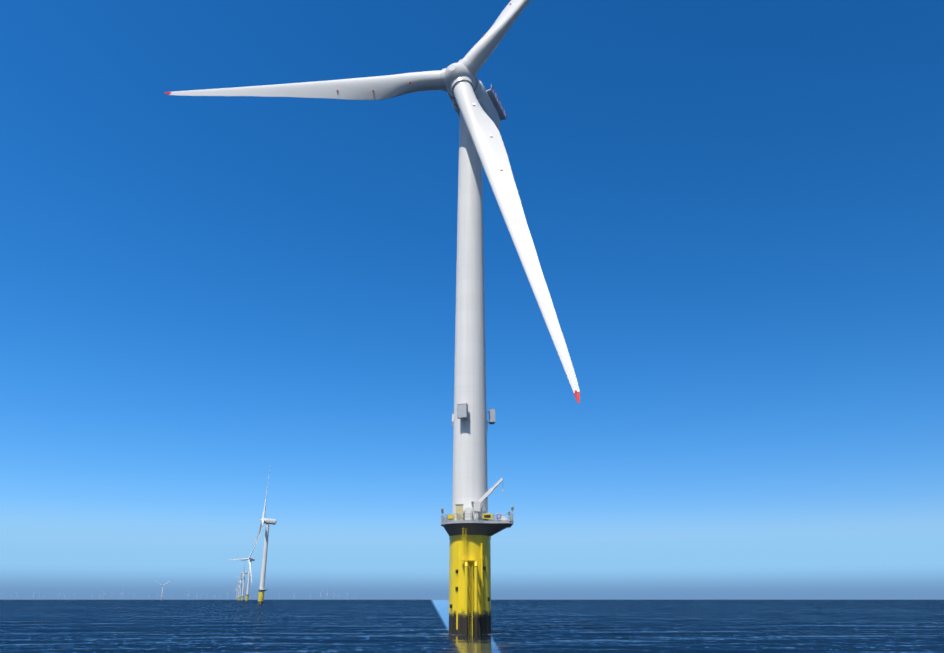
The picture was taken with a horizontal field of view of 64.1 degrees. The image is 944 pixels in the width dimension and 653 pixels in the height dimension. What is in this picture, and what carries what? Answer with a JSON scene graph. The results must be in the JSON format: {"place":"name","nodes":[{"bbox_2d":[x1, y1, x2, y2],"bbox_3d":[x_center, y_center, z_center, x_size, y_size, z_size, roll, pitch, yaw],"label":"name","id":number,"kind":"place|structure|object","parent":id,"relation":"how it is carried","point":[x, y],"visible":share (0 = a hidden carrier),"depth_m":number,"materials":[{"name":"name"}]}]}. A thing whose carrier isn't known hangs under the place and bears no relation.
{"place":"outdoors","nodes":[
{"label":"outdoors","id":0,"kind":"place"},
{"bbox_2d":[0,600,943,652],"bbox_3d":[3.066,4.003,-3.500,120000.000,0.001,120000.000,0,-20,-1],"label":"sea","id":1,"kind":"structure","parent":0,"point":[517,626],"depth_m":147.38,"materials":[{"name":"blue liquid"}]},
{"bbox_2d":[236,569,244,600],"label":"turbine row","id":2,"kind":"object","parent":1,"relation":"in","point":[240,587],"visible":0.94,"depth_m":3621.02,"materials":[{"name":"paint"}]},
{"bbox_2d":[237,560,247,600],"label":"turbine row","id":3,"kind":"object","parent":1,"relation":"in","point":[243,581],"visible":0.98,"depth_m":2726.89,"materials":[{"name":"paint"}]},
{"bbox_2d":[229,535,259,601],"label":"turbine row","id":4,"kind":"object","parent":1,"relation":"in","point":[249,559],"visible":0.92,"depth_m":1827.17,"materials":[{"name":"paint"}]},
{"bbox_2d":[250,469,276,603],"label":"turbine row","id":5,"kind":"object","parent":1,"relation":"in","point":[266,521],"visible":1,"depth_m":932.24,"materials":[{"name":"paint"}]},
{"bbox_2d":[165,0,579,634],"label":"turbine","id":6,"kind":"object","parent":1,"relation":"in","point":[471,524],"visible":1,"depth_m":128.59,"materials":[{"name":"paint"}]},
{"bbox_2d":[0,0,943,599],"label":"sky","id":7,"kind":"structure","parent":0,"point":[733,210],"materials":[{"name":"blue"}]}
]}

